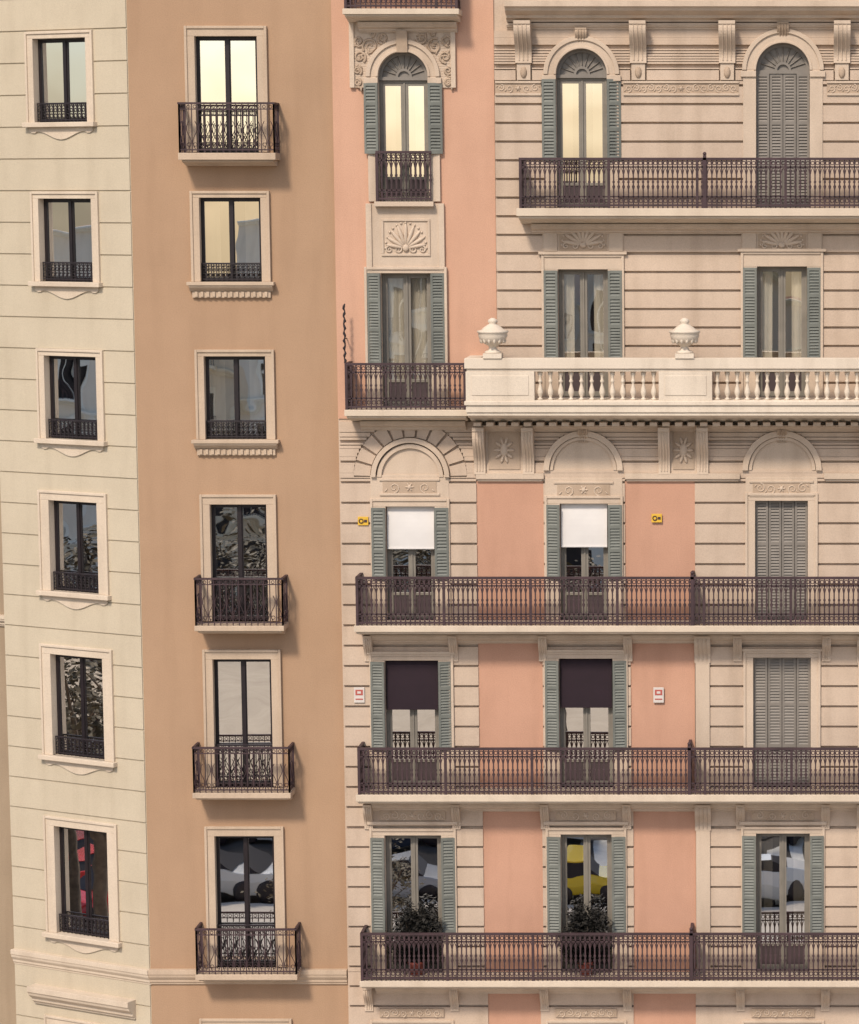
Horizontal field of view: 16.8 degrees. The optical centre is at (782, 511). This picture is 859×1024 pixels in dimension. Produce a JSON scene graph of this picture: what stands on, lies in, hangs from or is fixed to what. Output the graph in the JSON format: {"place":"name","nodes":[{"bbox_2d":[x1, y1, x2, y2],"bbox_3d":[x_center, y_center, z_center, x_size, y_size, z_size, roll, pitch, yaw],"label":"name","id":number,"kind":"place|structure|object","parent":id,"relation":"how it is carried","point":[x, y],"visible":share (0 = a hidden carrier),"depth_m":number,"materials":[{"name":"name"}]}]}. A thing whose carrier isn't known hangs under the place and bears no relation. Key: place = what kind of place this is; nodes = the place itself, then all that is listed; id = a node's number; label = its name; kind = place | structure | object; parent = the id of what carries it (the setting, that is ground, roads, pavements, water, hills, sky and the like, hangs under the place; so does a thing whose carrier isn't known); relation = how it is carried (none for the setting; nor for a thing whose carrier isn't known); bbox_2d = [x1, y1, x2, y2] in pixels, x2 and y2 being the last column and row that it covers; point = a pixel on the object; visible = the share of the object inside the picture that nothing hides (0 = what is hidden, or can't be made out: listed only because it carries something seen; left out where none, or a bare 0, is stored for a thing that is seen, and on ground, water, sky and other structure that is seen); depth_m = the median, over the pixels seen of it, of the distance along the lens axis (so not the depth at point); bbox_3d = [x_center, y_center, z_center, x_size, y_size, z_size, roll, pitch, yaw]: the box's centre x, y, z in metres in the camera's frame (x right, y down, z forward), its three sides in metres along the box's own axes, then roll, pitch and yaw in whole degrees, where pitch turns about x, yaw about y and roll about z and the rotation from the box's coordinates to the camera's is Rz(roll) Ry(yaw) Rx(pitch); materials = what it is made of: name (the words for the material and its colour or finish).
{"place":"outdoors","nodes":[
{"label":"outdoors","id":0,"kind":"place"},
{"bbox_2d":[331,0,496,418],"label":"salmon bay wall","id":1,"kind":"structure","parent":0,"point":[467,169],"depth_m":59.27,"materials":[{"name":"pink paint"}]},
{"bbox_2d":[349,22,455,270],"bbox_3d":[-7.822,-7.538,59.134,2.183,5.126,0.092,0,6,0],"label":"salmon bay frame","id":2,"kind":"object","parent":1,"relation":"attached to","point":[382,221],"visible":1,"depth_m":59.28,"materials":[{"name":"beige stone"}]},
{"bbox_2d":[384,221,427,252],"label":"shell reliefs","id":3,"kind":"object","parent":2,"relation":"attached to","point":[406,242],"visible":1,"depth_m":59.30,"materials":[{"name":"stone"}]},
{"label":"pavement","id":4,"kind":"structure","parent":0,"visible":0},
{"bbox_2d":[0,493,16,1023],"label":"walls","id":5,"kind":"structure","parent":4,"relation":"on","point":[8,1014],"depth_m":63.47,"materials":[{"name":"brown paint"}]},
{"bbox_2d":[0,614,4,625],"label":"belt course","id":6,"kind":"object","parent":5,"relation":"attached to","point":[2,620],"visible":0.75,"depth_m":62.67,"materials":[{"name":"stone"}]},
{"bbox_2d":[126,0,348,1023],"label":"walls","id":7,"kind":"structure","parent":4,"relation":"on","point":[291,322],"depth_m":60.08,"materials":[{"name":"orange paint"}]},
{"bbox_2d":[186,282,279,454],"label":"window sills","id":8,"kind":"structure","parent":7,"relation":"attached to","point":[234,290],"depth_m":59.63,"materials":[{"name":"beige stone"}]},
{"bbox_2d":[184,26,291,1023],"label":"window surrounds","id":9,"kind":"object","parent":7,"relation":"attached to","point":[206,501],"visible":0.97,"depth_m":60.13,"materials":[{"name":"beige stone"}]},
{"bbox_2d":[196,37,275,964],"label":"window frames","id":10,"kind":"structure","parent":9,"relation":"in","point":[231,201],"depth_m":60.27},
{"bbox_2d":[197,108,275,965],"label":"window guards","id":11,"kind":"object","parent":9,"relation":"attached to","point":[236,436],"depth_m":60.38,"materials":[{"name":"black metal"}]},
{"bbox_2d":[200,41,274,959],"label":"glass panes","id":12,"kind":"object","parent":9,"relation":"attached to","point":[217,242],"visible":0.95,"depth_m":60.38,"materials":[{"name":"clear glass"}]},
{"bbox_2d":[177,102,300,974],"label":"balcony railings","id":13,"kind":"object","parent":7,"relation":"attached to","point":[198,579],"visible":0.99,"depth_m":60.15,"materials":[{"name":"black metal"}]},
{"bbox_2d":[178,153,301,980],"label":"balcony slabs","id":14,"kind":"structure","parent":7,"relation":"attached to","point":[229,159],"depth_m":60.21,"materials":[{"name":"beige stone"}]},
{"bbox_2d":[148,969,347,983],"bbox_3d":[-11.419,9.929,61.182,4.231,0.334,0.150,0,6,0],"label":"belt course","id":15,"kind":"object","parent":7,"relation":"attached to","point":[307,976],"visible":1,"depth_m":61.16,"materials":[{"name":"beige stone"}]},
{"bbox_2d":[338,0,858,1013],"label":"walls","id":16,"kind":"structure","parent":4,"relation":"on","point":[500,22],"depth_m":59.56,"materials":[{"name":"beige stone"}]},
{"bbox_2d":[354,687,364,702],"bbox_3d":[-8.923,3.852,60.377,0.222,0.326,0.087,0,6,0],"label":"wall sign","id":17,"kind":"object","parent":16,"relation":"attached to","point":[359,694],"visible":1,"depth_m":60.34,"materials":[{"name":"red paint"}]},
{"bbox_2d":[358,517,367,524],"bbox_3d":[-8.783,0.186,59.969,0.220,0.181,0.093,0,6,0],"label":"wall sign","id":18,"kind":"object","parent":16,"relation":"attached to","point":[362,520],"visible":1,"depth_m":59.94,"materials":[{"name":"yellow ceramic"}]},
{"bbox_2d":[342,9,858,987],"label":"balcony slabs","id":19,"kind":"structure","parent":16,"relation":"attached to","point":[650,215],"depth_m":59.55,"materials":[{"name":"stone"}]},
{"bbox_2d":[381,902,444,975],"bbox_3d":[-7.835,9.031,60.725,1.376,1.592,0.613,0,6,0],"label":"potted plant","id":20,"kind":"object","parent":19,"relation":"on","point":[416,922],"visible":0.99,"depth_m":60.65,"materials":[{"name":"green plant"}]},
{"bbox_2d":[554,900,612,975],"bbox_3d":[-4.218,9.032,60.722,1.349,1.591,0.660,0,6,0],"label":"potted plant","id":21,"kind":"object","parent":19,"relation":"on","point":[588,924],"visible":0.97,"depth_m":60.65,"materials":[{"name":"green plant"}]},
{"bbox_2d":[344,0,858,980],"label":"balcony railings","id":22,"kind":"object","parent":19,"relation":"on","point":[692,578],"visible":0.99,"depth_m":59.52,"materials":[{"name":"brown metal"}]},
{"bbox_2d":[354,22,858,1016],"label":"carved ornaments","id":23,"kind":"object","parent":16,"relation":"attached to","point":[496,436],"visible":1,"depth_m":59.78,"materials":[{"name":"stone"}]},
{"bbox_2d":[357,1,858,1017],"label":"mouldings","id":24,"kind":"object","parent":16,"relation":"attached to","point":[639,19],"visible":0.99,"depth_m":59.56,"materials":[{"name":"stone"}]},
{"bbox_2d":[464,355,858,420],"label":"terrace balustrade","id":25,"kind":"object","parent":24,"relation":"on","point":[500,389],"visible":0.99,"depth_m":58.63,"materials":[{"name":"beige stone"}]},
{"bbox_2d":[477,318,507,357],"bbox_3d":[-5.937,-3.563,58.651,0.640,0.819,0.640,0,6,0],"label":"stone urn","id":26,"kind":"object","parent":25,"relation":"on","point":[492,334],"visible":1,"depth_m":58.50,"materials":[{"name":"beige stone"}]},
{"bbox_2d":[669,318,699,357],"bbox_3d":[-2.011,-3.563,58.651,0.640,0.819,0.640,0,6,0],"label":"stone urn","id":27,"kind":"object","parent":25,"relation":"on","point":[684,335],"visible":1,"depth_m":58.50,"materials":[{"name":"beige stone"}]},
{"bbox_2d":[537,372,858,399],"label":"terrace balusters","id":28,"kind":"object","parent":25,"relation":"on","point":[716,391],"visible":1,"depth_m":58.73,"materials":[{"name":"beige stone"}]},
{"bbox_2d":[339,31,858,1023],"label":"rusticated courses","id":29,"kind":"object","parent":4,"relation":"on","point":[839,725],"visible":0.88,"depth_m":59.89,"materials":[{"name":"beige stone"}]},
{"bbox_2d":[476,481,695,1023],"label":"salmon panels","id":30,"kind":"object","parent":29,"relation":"attached to","point":[510,528],"visible":0.85,"depth_m":60.47,"materials":[{"name":"paint"}]},
{"bbox_2d":[651,514,661,521],"bbox_3d":[-2.641,0.126,59.962,0.220,0.181,0.093,0,6,0],"label":"wall sign","id":31,"kind":"object","parent":30,"relation":"attached to","point":[656,517],"visible":1,"depth_m":59.93,"materials":[{"name":"yellow ceramic"}]},
{"bbox_2d":[653,687,663,702],"bbox_3d":[-2.618,3.852,60.377,0.222,0.326,0.087,0,6,0],"label":"wall sign","id":32,"kind":"object","parent":30,"relation":"attached to","point":[658,694],"visible":1,"depth_m":60.34,"materials":[{"name":"red paint"}]},
{"bbox_2d":[364,29,858,1023],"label":"window surrounds","id":33,"kind":"object","parent":29,"relation":"attached to","point":[420,465],"visible":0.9,"depth_m":59.88,"materials":[{"name":"stone"}]},
{"bbox_2d":[387,504,606,548],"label":"roller blinds","id":34,"kind":"object","parent":33,"relation":"attached to","point":[583,525],"visible":1,"depth_m":60.05,"materials":[{"name":"white fabric"}]},
{"bbox_2d":[386,659,611,709],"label":"dark blinds","id":35,"kind":"object","parent":33,"relation":"attached to","point":[584,683],"visible":1,"depth_m":60.41,"materials":[{"name":"black fabric"}]},
{"bbox_2d":[363,79,823,932],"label":"shutters","id":36,"kind":"object","parent":33,"relation":"attached to","point":[553,565],"visible":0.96,"depth_m":59.97,"materials":[{"name":"teal wood"}]},
{"bbox_2d":[379,78,809,968],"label":"french window frames","id":37,"kind":"structure","parent":33,"relation":"attached to","point":[581,82],"depth_m":59.87,"materials":[{"name":"brown wood"}]},
{"bbox_2d":[385,84,803,940],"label":"glass panes","id":38,"kind":"object","parent":37,"relation":"attached to","point":[575,862],"visible":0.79,"depth_m":60.72,"materials":[{"name":"clear glass"}]},
{"bbox_2d":[388,271,800,378],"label":"curtains","id":39,"kind":"object","parent":37,"relation":"attached to","point":[418,316],"visible":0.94,"depth_m":59.85,"materials":[{"name":"fabric"}]},
{"bbox_2d":[388,180,802,963],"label":"door panels","id":40,"kind":"object","parent":37,"relation":"attached to","point":[594,608],"visible":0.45,"depth_m":60.38,"materials":[{"name":"brown wood"}]},
{"bbox_2d":[379,43,809,79],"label":"fanlights","id":41,"kind":"object","parent":33,"relation":"in","point":[782,58],"visible":1,"depth_m":59.10,"materials":[{"name":"glass"}]},
{"bbox_2d":[754,74,809,785],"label":"closed shutters","id":42,"kind":"object","parent":33,"relation":"attached to","point":[781,702],"visible":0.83,"depth_m":60.19,"materials":[{"name":"grey wood"}]},
{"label":"side and rear walls","id":43,"kind":"object","parent":4,"relation":"on","visible":0},
{"bbox_2d":[196,57,275,966],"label":"rooms","id":44,"kind":"object","parent":43,"relation":"attached to","point":[234,620],"visible":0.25,"depth_m":61.16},
{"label":"side and rear walls","id":45,"kind":"object","parent":4,"relation":"on","visible":0},
{"bbox_2d":[38,38,105,937],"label":"rooms","id":46,"kind":"object","parent":45,"relation":"attached to","point":[54,520],"depth_m":62.19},
{"bbox_2d":[0,0,151,1023],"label":"walls","id":47,"kind":"structure","parent":45,"relation":"attached to","point":[115,28],"depth_m":60.73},
{"bbox_2d":[24,30,120,1023],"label":"window surrounds","id":48,"kind":"object","parent":47,"relation":"attached to","point":[46,499],"visible":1,"depth_m":61.00,"materials":[{"name":"beige stone"}]},
{"bbox_2d":[22,122,122,952],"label":"window sills","id":49,"kind":"structure","parent":48,"relation":"attached to","point":[81,943],"depth_m":60.93,"materials":[{"name":"beige stone"}]},
{"bbox_2d":[38,38,107,937],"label":"window frames","id":50,"kind":"structure","parent":48,"relation":"in","point":[64,42],"depth_m":61.09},
{"bbox_2d":[37,102,108,938],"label":"window guards","id":51,"kind":"object","parent":48,"relation":"attached to","point":[55,264],"depth_m":60.98,"materials":[{"name":"black metal"}]},
{"bbox_2d":[42,42,108,932],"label":"glass panes","id":52,"kind":"object","parent":48,"relation":"attached to","point":[64,408],"visible":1,"depth_m":61.13,"materials":[{"name":"clear glass"}]},
{"bbox_2d":[0,0,150,1023],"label":"rusticated courses","id":53,"kind":"object","parent":47,"relation":"attached to","point":[89,174],"visible":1,"depth_m":60.92,"materials":[{"name":"beige stone"}]},
{"bbox_2d":[10,948,151,1018],"bbox_3d":[-15.245,10.250,62.006,3.797,1.140,0.310,3,7,27],"label":"belt course","id":54,"kind":"object","parent":47,"relation":"attached to","point":[83,1001],"visible":1,"depth_m":61.93,"materials":[{"name":"stone"}]},
{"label":"side and rear walls","id":55,"kind":"object","parent":4,"relation":"on","visible":0},
{"bbox_2d":[342,304,346,362],"bbox_3d":[-9.073,-3.712,59.451,0.090,1.234,0.378,0,6,0],"label":"iron bracket pole","id":56,"kind":"object","parent":55,"relation":"attached to","point":[344,334],"visible":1,"depth_m":59.28,"materials":[{"name":"black metal"}]},
{"bbox_2d":[379,3,810,958],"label":"rooms","id":57,"kind":"object","parent":55,"relation":"attached to","point":[591,313],"depth_m":60.32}
]}

